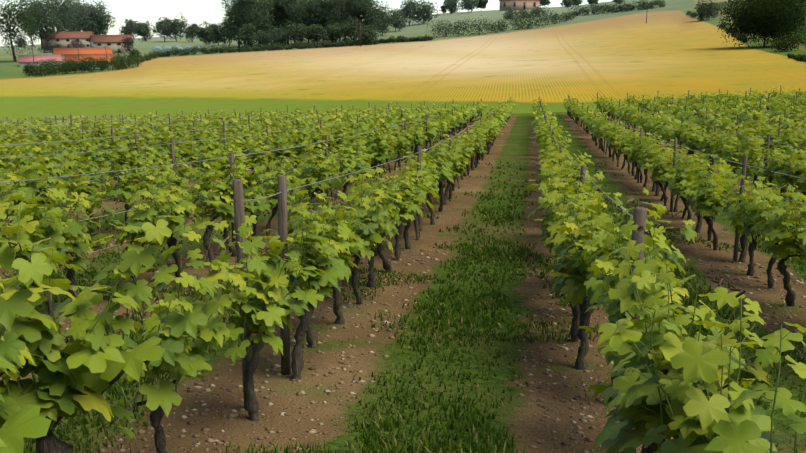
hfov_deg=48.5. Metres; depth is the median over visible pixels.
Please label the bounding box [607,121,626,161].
vine
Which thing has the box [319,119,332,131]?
vine
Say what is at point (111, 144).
vine
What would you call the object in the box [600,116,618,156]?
vine
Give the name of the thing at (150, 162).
vine
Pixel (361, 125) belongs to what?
vine
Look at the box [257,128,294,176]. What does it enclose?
vine
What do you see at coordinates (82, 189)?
vine
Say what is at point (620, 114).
vine
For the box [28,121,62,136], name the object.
vine
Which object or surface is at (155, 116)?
vine
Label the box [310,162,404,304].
vine
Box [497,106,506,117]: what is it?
vine
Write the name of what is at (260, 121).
vine
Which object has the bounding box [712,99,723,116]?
vine
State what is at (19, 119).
vine
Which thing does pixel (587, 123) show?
vine
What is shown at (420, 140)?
vine
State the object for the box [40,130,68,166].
vine
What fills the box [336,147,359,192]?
vine
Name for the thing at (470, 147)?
vine
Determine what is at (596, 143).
vine
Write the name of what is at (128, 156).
vine
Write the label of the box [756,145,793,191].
vine
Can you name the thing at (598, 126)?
vine
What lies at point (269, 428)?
soil pebbles
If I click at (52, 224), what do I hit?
vine
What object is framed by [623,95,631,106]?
vine
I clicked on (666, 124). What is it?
vine
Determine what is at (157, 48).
polytunnels
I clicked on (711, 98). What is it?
vine
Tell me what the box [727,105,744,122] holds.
vine
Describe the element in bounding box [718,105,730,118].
vine
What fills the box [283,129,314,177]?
vine
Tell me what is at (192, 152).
vine
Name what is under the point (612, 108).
vine
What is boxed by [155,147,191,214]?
vine
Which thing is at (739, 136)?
vine
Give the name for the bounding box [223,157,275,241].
vine
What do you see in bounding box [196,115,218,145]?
vine
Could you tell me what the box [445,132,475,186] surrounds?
vine
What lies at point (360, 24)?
utility poles
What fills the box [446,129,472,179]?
vine
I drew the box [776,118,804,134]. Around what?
vine
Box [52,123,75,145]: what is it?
vine
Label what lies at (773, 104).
vine
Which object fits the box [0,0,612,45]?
sky
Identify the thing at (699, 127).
vine
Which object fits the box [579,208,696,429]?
vine
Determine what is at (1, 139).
vine
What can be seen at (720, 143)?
vine
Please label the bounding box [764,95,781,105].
vine
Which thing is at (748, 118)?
vine
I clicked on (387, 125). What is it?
vine
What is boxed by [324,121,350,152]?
vine
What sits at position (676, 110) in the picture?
vine
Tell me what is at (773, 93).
vine
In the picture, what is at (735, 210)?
vine
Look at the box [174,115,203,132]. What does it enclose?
vine
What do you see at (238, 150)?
vine
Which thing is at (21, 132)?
vine
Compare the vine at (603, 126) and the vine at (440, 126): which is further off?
the vine at (440, 126)
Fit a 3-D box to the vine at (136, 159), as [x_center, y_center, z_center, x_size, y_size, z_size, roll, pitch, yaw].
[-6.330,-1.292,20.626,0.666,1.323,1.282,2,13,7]
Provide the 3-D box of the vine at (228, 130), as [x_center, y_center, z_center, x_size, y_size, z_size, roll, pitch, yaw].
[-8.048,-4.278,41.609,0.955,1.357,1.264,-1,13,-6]
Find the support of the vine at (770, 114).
on the terrain ground at (672, 50)
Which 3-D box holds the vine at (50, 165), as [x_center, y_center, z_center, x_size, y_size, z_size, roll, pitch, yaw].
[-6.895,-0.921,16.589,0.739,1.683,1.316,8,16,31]
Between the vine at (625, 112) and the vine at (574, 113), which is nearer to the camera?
the vine at (625, 112)
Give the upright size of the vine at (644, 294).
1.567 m
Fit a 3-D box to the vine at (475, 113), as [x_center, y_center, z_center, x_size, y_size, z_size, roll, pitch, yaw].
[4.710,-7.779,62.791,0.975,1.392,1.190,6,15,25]
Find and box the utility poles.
[31,0,647,72]
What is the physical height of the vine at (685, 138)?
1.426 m
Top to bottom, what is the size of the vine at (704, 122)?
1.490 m
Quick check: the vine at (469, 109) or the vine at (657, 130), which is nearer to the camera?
the vine at (657, 130)
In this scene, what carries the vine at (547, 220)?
on the terrain ground at (672, 50)
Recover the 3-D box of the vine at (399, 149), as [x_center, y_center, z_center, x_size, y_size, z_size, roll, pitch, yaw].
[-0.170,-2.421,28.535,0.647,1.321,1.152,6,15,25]
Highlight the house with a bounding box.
[499,0,539,10]
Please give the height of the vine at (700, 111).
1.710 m
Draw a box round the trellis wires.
[0,105,805,300]
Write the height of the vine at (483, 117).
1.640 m
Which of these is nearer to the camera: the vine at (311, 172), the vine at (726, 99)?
the vine at (311, 172)
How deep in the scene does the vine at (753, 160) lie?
21.14 m
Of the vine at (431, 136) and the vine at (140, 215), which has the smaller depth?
the vine at (140, 215)
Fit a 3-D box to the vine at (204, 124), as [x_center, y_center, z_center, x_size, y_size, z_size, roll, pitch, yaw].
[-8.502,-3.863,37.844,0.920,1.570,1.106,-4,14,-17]
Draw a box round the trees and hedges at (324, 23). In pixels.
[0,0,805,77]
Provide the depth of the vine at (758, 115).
40.32 m
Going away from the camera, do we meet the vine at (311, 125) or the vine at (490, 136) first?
the vine at (490, 136)
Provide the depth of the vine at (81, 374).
3.53 m
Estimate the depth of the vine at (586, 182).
10.59 m
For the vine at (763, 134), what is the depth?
29.34 m
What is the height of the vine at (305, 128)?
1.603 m
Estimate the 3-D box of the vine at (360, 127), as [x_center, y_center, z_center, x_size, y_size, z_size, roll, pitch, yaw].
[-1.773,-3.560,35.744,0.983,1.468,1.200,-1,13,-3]
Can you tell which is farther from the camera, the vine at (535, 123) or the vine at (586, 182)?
the vine at (535, 123)
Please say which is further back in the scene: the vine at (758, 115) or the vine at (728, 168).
the vine at (758, 115)
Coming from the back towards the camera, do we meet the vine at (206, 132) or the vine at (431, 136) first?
the vine at (431, 136)
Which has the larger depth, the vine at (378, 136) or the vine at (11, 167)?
the vine at (378, 136)
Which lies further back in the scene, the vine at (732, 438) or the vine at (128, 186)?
the vine at (128, 186)
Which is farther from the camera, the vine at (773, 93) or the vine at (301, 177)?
the vine at (773, 93)
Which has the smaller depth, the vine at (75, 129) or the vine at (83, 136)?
the vine at (83, 136)
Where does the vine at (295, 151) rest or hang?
on the terrain ground at (672, 50)
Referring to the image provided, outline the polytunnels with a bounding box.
[152,46,200,51]
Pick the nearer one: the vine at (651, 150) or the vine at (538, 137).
the vine at (651, 150)
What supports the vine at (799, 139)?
on the terrain ground at (672, 50)
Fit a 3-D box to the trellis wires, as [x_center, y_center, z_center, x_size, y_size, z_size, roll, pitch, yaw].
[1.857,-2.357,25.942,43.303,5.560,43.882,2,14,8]
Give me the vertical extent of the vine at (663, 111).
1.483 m
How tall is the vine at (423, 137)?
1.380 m
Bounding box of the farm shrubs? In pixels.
[23,48,140,75]
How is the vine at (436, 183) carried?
on the terrain ground at (672, 50)
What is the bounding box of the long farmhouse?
[42,30,92,47]
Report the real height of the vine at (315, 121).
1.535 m
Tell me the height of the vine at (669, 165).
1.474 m
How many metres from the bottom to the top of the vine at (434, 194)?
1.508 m
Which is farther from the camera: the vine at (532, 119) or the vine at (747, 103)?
the vine at (747, 103)
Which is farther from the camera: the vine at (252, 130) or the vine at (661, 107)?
the vine at (661, 107)
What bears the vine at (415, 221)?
on the terrain ground at (672, 50)
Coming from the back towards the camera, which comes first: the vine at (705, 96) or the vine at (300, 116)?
the vine at (705, 96)
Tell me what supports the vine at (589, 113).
on the terrain ground at (672, 50)
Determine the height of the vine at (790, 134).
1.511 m
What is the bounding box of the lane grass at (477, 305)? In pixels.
[0,161,805,452]
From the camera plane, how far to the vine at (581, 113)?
51.11 m
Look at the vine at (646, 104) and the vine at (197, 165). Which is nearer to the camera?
the vine at (197, 165)
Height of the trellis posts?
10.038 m
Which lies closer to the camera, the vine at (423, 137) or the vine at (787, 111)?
the vine at (423, 137)
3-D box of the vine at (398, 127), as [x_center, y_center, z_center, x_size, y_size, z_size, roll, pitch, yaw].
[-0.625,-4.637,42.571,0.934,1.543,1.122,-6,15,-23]
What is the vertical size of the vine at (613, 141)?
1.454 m
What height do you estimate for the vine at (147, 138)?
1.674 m
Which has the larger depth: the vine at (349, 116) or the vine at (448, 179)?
the vine at (349, 116)
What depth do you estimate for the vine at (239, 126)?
34.41 m
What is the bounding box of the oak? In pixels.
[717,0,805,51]
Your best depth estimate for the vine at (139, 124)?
31.94 m
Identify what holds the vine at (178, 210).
on the terrain ground at (672, 50)
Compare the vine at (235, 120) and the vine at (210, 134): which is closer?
the vine at (210, 134)
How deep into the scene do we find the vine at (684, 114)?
44.40 m
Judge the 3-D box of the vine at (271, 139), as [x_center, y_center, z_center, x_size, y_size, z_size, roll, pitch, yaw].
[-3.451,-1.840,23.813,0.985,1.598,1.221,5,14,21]
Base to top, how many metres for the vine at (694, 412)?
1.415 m
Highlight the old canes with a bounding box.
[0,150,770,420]
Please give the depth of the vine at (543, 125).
35.52 m
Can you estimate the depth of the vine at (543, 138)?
25.76 m
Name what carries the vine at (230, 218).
on the terrain ground at (672, 50)
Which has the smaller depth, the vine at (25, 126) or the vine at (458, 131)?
the vine at (25, 126)
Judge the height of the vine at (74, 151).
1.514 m
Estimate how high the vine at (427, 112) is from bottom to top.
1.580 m
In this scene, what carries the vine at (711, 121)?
on the terrain ground at (672, 50)
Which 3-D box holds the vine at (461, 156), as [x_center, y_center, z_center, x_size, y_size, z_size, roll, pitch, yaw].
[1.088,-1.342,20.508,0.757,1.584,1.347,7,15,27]
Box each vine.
[0,116,27,127]
[0,121,20,141]
[0,127,16,144]
[0,130,11,159]
[0,130,63,180]
[0,131,27,162]
[0,136,34,167]
[0,145,26,225]
[0,149,6,172]
[0,151,23,219]
[0,156,75,218]
[0,164,83,318]
[0,202,176,452]
[0,246,56,452]
[4,123,29,148]
[6,180,113,310]
[8,135,42,160]
[8,138,48,182]
[9,122,36,136]
[12,143,87,209]
[18,123,47,141]
[24,133,40,151]
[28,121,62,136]
[32,143,78,208]
[37,118,68,138]
[37,123,64,143]
[38,125,67,152]
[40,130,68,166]
[47,210,254,452]
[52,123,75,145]
[55,127,82,160]
[61,129,94,167]
[62,139,104,185]
[62,153,120,232]
[68,126,96,149]
[69,121,80,133]
[75,121,99,134]
[77,165,181,284]
[78,117,109,147]
[83,137,108,178]
[94,133,124,179]
[94,136,138,200]
[101,121,124,148]
[105,122,132,137]
[106,155,147,225]
[109,144,144,194]
[111,121,143,139]
[113,125,146,156]
[116,117,128,138]
[118,124,136,157]
[126,126,150,154]
[127,116,146,158]
[129,148,173,199]
[132,137,164,173]
[136,162,200,276]
[139,120,157,150]
[142,119,176,151]
[148,129,189,168]
[152,114,167,135]
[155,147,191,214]
[158,125,196,179]
[163,114,184,127]
[167,120,190,129]
[170,124,199,166]
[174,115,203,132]
[174,130,226,211]
[175,125,210,178]
[180,120,210,162]
[187,153,244,261]
[188,164,248,256]
[191,117,208,135]
[194,137,218,178]
[195,136,246,182]
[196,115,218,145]
[201,123,216,146]
[205,124,235,142]
[208,125,219,142]
[210,115,237,136]
[210,131,233,162]
[216,215,314,420]
[217,136,248,176]
[219,124,248,138]
[222,129,251,149]
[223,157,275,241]
[225,119,233,131]
[229,129,273,188]
[237,129,255,163]
[239,119,256,153]
[240,125,256,155]
[241,115,258,124]
[244,155,300,235]
[245,116,271,133]
[246,138,271,186]
[250,115,269,126]
[254,124,265,141]
[257,124,280,145]
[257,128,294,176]
[259,112,272,125]
[261,128,295,166]
[261,150,301,225]
[263,194,356,379]
[264,113,283,126]
[272,116,291,137]
[278,114,300,126]
[280,128,313,170]
[282,120,299,157]
[283,119,299,137]
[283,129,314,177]
[283,139,339,221]
[286,116,310,142]
[287,177,348,347]
[290,112,312,140]
[296,113,317,139]
[296,151,326,212]
[297,122,319,151]
[297,142,344,207]
[298,193,370,324]
[299,127,324,154]
[301,118,319,142]
[306,121,325,151]
[306,124,334,159]
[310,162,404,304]
[318,115,335,132]
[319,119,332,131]
[319,121,347,153]
[320,128,337,153]
[322,109,341,121]
[323,151,341,201]
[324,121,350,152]
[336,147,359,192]
[338,113,356,127]
[338,135,369,185]
[341,167,409,271]
[341,169,406,287]
[342,128,353,146]
[343,118,360,144]
[344,110,359,127]
[345,125,359,145]
[346,133,371,183]
[347,119,369,146]
[354,123,375,145]
[355,111,379,130]
[356,127,394,184]
[359,114,384,129]
[359,116,374,145]
[362,121,387,180]
[366,122,397,172]
[373,112,398,128]
[377,126,393,178]
[378,118,392,132]
[381,112,399,130]
[383,166,416,260]
[384,134,399,172]
[387,128,410,166]
[390,109,403,139]
[391,131,409,169]
[394,163,431,249]
[397,160,433,239]
[398,112,411,130]
[398,151,438,230]
[400,124,414,160]
[403,139,452,224]
[404,109,421,126]
[405,136,451,216]
[406,112,420,124]
[406,119,423,158]
[413,123,424,156]
[414,119,436,152]
[414,122,426,154]
[422,107,431,118]
[423,118,439,148]
[425,118,446,150]
[426,134,454,211]
[428,114,443,142]
[429,118,446,145]
[429,133,469,190]
[430,139,465,194]
[433,144,468,204]
[434,106,443,114]
[435,115,450,141]
[436,136,471,199]
[441,112,455,138]
[442,112,459,134]
[444,108,462,134]
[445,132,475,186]
[446,108,462,134]
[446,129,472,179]
[447,109,462,135]
[452,136,469,182]
[453,107,466,132]
[457,134,477,175]
[458,132,480,172]
[461,127,484,169]
[464,105,474,127]
[464,107,478,124]
[468,132,486,167]
[469,123,488,164]
[472,121,488,162]
[473,114,498,157]
[478,118,496,159]
[486,118,506,153]
[488,113,503,145]
[490,110,505,138]
[491,104,509,116]
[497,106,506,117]
[525,166,604,298]
[530,108,551,121]
[531,164,559,213]
[532,111,548,125]
[534,112,556,129]
[534,122,547,143]
[535,117,543,129]
[535,119,556,135]
[535,130,547,154]
[535,148,567,173]
[536,136,568,168]
[538,120,557,138]
[538,124,563,139]
[538,143,572,181]
[538,150,588,186]
[538,151,575,187]
[539,126,557,148]
[540,161,578,255]
[543,124,571,154]
[543,186,614,316]
[544,146,602,192]
[544,155,602,211]
[545,196,619,341]
[546,153,593,210]
[547,186,622,369]
[566,98,575,120]
[570,102,578,124]
[572,105,586,126]
[577,104,588,129]
[579,188,666,406]
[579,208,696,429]
[581,103,590,130]
[582,109,600,140]
[584,110,593,139]
[587,111,597,132]
[587,111,607,128]
[587,111,607,145]
[588,111,606,144]
[588,220,761,452]
[590,113,607,152]
[592,116,603,148]
[593,117,622,154]
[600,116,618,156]
[604,268,805,452]
[605,118,630,158]
[606,99,618,118]
[606,123,624,166]
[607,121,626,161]
[611,100,626,117]
[612,127,639,172]
[616,129,633,168]
[619,103,629,128]
[620,102,638,128]
[621,133,655,182]
[622,131,649,175]
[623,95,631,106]
[623,126,643,178]
[625,105,637,131]
[626,106,638,131]
[630,109,646,135]
[634,134,653,186]
[637,132,673,191]
[639,107,650,135]
[640,95,650,111]
[640,113,651,135]
[640,137,677,195]
[641,145,682,205]
[642,109,662,133]
[646,113,656,142]
[649,112,664,146]
[650,100,658,111]
[650,110,671,140]
[654,101,669,113]
[655,115,673,143]
[655,115,679,146]
[655,150,677,200]
[659,102,670,115]
[660,151,711,224]
[662,116,685,133]
[663,120,689,147]
[665,146,694,211]
[668,161,702,217]
[669,101,680,118]
[671,117,687,148]
[675,154,738,240]
[677,123,705,155]
[678,106,693,120]
[678,149,725,232]
[680,107,693,124]
[680,119,702,156]
[680,162,741,249]
[684,125,706,164]
[687,124,715,164]
[690,105,712,134]
[692,107,716,131]
[693,101,706,116]
[698,130,718,170]
[699,111,721,137]
[700,91,707,102]
[701,126,724,173]
[704,322,805,452]
[707,109,726,137]
[708,92,717,114]
[711,128,737,163]
[711,133,736,183]
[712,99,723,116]
[712,103,726,117]
[715,93,727,105]
[715,113,734,135]
[716,115,736,132]
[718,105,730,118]
[721,176,772,262]
[722,133,742,187]
[724,103,739,120]
[725,175,781,275]
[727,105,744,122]
[728,97,742,107]
[728,119,742,141]
[731,107,748,127]
[733,123,756,139]
[734,129,766,183]
[736,104,756,122]
[738,119,754,144]
[739,98,755,108]
[741,139,768,188]
[743,91,756,106]
[745,109,768,123]
[745,110,762,125]
[746,183,805,288]
[747,92,763,102]
[747,97,765,116]
[750,122,770,136]
[750,123,777,162]
[752,122,771,161]
[755,183,805,305]
[756,101,769,114]
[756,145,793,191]
[760,113,779,128]
[761,125,785,154]
[762,142,805,207]
[763,105,775,124]
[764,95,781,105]
[767,111,783,135]
[768,88,776,99]
[768,101,780,122]
[770,127,798,152]
[774,100,790,131]
[774,138,805,204]
[775,114,797,135]
[776,107,793,120]
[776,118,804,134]
[780,126,803,151]
[782,90,795,99]
[783,98,800,110]
[784,148,805,211]
[785,93,795,102]
[786,105,801,119]
[786,115,805,135]
[789,203,805,267]
[790,106,803,121]
[793,101,805,113]
[793,128,805,159]
[795,88,803,100]
[798,94,805,105]
[798,123,805,149]
[799,109,805,126]
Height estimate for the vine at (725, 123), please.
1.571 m
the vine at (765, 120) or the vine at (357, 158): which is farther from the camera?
the vine at (765, 120)
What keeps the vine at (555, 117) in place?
on the terrain ground at (672, 50)
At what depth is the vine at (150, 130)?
32.88 m
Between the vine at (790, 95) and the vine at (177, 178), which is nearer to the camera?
the vine at (177, 178)
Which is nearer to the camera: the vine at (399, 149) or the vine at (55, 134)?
the vine at (55, 134)
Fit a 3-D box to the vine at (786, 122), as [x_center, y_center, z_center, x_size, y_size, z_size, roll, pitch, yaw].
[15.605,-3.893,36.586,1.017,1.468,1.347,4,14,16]
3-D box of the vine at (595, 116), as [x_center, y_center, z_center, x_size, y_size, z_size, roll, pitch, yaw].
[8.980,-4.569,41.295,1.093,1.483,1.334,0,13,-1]
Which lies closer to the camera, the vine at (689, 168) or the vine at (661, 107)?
the vine at (689, 168)
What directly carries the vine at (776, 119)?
on the terrain ground at (672, 50)
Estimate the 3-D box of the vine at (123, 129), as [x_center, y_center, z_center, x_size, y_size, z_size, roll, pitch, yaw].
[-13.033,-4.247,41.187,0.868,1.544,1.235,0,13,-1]
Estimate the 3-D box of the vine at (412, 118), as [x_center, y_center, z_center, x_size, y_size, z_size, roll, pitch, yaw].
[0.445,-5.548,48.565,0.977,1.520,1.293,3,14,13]
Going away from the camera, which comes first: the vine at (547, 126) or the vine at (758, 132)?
the vine at (547, 126)
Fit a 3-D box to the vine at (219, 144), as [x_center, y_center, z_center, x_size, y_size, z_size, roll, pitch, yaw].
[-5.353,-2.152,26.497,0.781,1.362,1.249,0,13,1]
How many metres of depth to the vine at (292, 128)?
34.22 m
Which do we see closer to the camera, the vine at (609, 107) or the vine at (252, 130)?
the vine at (252, 130)
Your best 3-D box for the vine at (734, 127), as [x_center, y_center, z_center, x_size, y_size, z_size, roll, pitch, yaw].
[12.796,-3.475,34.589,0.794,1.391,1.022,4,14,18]
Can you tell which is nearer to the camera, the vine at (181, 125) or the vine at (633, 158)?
the vine at (633, 158)
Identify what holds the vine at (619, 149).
on the terrain ground at (672, 50)
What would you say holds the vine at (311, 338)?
on the terrain ground at (672, 50)
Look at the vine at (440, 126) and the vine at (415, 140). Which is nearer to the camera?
the vine at (415, 140)
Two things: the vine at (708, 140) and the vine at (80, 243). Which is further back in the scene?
the vine at (708, 140)
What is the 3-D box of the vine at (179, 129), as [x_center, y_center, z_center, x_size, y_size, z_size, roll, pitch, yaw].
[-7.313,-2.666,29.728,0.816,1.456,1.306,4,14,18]
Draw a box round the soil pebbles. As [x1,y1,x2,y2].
[0,239,805,452]
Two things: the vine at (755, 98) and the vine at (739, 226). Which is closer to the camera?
the vine at (739, 226)
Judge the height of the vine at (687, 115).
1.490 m
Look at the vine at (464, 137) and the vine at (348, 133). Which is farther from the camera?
the vine at (348, 133)
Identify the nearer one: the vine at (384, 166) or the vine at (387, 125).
the vine at (384, 166)
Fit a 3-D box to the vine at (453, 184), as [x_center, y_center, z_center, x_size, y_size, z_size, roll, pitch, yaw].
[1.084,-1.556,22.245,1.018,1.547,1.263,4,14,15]
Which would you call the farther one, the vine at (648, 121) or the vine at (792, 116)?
the vine at (792, 116)
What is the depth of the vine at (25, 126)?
33.64 m
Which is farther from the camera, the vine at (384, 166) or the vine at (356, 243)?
the vine at (384, 166)
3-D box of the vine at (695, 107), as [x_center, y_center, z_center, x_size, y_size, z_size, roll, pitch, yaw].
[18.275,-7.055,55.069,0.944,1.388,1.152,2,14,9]
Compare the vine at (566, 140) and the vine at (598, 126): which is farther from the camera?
the vine at (598, 126)
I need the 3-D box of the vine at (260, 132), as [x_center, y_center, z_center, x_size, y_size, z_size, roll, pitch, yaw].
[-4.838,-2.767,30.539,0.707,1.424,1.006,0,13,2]
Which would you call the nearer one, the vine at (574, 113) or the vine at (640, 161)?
the vine at (640, 161)
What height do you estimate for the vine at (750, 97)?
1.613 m
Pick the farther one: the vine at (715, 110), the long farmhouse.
the long farmhouse
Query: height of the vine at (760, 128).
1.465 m
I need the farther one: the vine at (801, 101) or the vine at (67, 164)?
the vine at (801, 101)
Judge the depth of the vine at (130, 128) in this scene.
30.96 m
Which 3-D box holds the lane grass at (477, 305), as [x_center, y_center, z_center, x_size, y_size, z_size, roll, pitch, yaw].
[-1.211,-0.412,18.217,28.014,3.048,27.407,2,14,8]
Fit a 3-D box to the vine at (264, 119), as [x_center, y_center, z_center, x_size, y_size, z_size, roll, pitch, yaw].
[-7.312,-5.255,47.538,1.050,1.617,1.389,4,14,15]
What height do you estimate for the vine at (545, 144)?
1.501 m
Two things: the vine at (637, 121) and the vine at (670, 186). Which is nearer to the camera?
the vine at (670, 186)
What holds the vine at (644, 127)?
on the terrain ground at (672, 50)
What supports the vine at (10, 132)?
on the terrain ground at (672, 50)
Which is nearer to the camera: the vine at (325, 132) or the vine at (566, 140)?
the vine at (566, 140)
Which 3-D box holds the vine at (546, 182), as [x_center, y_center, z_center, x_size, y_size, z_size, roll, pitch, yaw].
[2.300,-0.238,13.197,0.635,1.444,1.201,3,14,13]
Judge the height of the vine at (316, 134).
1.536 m
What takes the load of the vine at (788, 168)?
on the terrain ground at (672, 50)
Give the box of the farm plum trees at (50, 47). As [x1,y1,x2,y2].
[15,36,134,52]
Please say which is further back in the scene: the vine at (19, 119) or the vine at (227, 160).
the vine at (19, 119)
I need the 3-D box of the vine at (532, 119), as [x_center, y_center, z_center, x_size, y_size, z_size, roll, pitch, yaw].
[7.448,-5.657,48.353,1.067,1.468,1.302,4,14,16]
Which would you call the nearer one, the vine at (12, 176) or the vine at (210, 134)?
the vine at (12, 176)
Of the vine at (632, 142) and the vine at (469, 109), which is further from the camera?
the vine at (469, 109)
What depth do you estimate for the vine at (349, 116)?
45.95 m
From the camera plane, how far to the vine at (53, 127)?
30.21 m
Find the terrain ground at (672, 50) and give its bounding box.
[0,0,805,452]
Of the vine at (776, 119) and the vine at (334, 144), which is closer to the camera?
the vine at (334, 144)
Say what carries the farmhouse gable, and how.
on the terrain ground at (672, 50)
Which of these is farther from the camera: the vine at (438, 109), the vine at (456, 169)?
the vine at (438, 109)
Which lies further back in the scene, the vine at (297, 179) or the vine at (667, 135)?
the vine at (667, 135)
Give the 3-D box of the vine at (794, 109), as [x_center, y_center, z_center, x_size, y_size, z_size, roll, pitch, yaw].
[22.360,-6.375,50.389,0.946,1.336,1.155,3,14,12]
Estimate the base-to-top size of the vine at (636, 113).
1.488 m
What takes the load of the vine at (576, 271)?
on the terrain ground at (672, 50)
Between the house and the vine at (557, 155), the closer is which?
the vine at (557, 155)
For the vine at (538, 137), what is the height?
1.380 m
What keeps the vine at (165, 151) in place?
on the terrain ground at (672, 50)
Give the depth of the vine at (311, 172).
16.72 m
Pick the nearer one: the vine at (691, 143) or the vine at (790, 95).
the vine at (691, 143)
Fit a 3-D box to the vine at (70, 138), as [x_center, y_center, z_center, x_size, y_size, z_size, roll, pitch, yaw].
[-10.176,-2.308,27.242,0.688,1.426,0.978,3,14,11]
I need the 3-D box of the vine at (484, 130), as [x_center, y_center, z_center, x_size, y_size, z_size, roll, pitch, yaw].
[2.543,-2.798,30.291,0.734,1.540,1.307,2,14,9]
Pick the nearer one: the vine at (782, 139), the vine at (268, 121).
the vine at (782, 139)
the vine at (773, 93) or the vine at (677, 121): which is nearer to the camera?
the vine at (677, 121)
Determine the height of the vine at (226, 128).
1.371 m
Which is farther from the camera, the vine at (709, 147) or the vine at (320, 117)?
the vine at (320, 117)
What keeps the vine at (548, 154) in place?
on the terrain ground at (672, 50)
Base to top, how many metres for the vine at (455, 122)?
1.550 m
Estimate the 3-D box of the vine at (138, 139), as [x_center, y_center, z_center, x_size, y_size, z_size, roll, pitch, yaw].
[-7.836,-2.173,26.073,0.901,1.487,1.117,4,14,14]
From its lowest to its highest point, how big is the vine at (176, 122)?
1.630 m
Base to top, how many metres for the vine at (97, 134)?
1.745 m
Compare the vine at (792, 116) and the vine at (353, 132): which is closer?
the vine at (353, 132)
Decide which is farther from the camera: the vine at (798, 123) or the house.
the house
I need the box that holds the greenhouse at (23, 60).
[18,54,61,66]
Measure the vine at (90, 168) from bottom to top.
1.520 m
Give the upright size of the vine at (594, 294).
1.511 m
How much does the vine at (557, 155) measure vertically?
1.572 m
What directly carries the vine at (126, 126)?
on the terrain ground at (672, 50)
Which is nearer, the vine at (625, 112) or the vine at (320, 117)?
the vine at (320, 117)
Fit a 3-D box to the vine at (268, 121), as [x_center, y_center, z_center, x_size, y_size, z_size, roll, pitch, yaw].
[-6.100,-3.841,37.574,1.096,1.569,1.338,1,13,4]
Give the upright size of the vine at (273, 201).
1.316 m
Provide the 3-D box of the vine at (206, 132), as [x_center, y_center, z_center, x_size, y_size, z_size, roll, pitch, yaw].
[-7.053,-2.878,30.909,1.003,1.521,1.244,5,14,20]
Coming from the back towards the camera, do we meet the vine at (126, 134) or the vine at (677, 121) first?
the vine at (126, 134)
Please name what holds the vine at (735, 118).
on the terrain ground at (672, 50)
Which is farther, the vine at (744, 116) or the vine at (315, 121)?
the vine at (315, 121)
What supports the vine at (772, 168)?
on the terrain ground at (672, 50)
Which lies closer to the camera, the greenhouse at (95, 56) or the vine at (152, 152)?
the vine at (152, 152)
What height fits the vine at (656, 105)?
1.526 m
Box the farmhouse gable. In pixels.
[89,33,133,52]
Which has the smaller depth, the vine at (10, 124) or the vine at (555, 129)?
the vine at (555, 129)
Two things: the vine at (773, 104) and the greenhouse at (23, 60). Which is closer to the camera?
the vine at (773, 104)
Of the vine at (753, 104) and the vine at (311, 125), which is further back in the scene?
the vine at (753, 104)
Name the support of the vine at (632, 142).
on the terrain ground at (672, 50)
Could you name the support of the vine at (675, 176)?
on the terrain ground at (672, 50)
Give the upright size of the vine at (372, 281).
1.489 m
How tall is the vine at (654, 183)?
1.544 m
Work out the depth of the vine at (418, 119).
50.34 m
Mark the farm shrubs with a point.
(132, 52)
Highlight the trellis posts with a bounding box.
[6,86,799,452]
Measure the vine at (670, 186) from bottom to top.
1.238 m
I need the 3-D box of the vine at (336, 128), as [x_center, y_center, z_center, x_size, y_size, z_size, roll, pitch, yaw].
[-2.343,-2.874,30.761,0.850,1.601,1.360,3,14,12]
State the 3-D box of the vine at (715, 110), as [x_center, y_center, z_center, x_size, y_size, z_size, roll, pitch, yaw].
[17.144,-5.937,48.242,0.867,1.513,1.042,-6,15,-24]
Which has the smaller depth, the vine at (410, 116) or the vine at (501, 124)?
the vine at (501, 124)
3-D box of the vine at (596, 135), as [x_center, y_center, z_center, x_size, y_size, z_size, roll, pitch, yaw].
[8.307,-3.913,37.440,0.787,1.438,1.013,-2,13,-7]
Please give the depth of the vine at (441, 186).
18.42 m
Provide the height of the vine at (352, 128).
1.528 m
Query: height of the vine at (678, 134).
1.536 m
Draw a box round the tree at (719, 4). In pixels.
[714,1,805,47]
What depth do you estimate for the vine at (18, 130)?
32.59 m
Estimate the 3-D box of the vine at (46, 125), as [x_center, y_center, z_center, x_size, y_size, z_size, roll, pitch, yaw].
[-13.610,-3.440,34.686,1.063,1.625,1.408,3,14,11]
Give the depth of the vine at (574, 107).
56.93 m
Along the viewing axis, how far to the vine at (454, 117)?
44.24 m
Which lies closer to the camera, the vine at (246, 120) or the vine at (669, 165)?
the vine at (669, 165)
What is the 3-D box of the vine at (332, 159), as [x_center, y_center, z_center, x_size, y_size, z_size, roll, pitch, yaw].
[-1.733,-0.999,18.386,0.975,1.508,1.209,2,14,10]
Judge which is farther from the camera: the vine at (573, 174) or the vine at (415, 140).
the vine at (415, 140)
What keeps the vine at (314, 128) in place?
on the terrain ground at (672, 50)
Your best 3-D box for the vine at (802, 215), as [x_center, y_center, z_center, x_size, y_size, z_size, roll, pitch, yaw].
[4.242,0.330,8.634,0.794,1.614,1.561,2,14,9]
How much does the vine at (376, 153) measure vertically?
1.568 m
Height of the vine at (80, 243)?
1.449 m
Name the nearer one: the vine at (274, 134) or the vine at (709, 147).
the vine at (709, 147)
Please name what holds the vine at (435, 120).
on the terrain ground at (672, 50)
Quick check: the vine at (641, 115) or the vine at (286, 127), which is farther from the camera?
the vine at (641, 115)
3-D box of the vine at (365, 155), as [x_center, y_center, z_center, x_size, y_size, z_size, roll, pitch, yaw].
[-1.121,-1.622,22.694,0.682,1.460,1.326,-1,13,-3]
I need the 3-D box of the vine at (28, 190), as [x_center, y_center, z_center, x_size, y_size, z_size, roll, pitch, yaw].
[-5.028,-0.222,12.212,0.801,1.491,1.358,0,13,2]
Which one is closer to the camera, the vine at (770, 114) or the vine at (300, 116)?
the vine at (300, 116)
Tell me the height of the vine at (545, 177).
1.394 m
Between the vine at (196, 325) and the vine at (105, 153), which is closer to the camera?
the vine at (196, 325)
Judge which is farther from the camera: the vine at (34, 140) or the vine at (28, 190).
the vine at (34, 140)

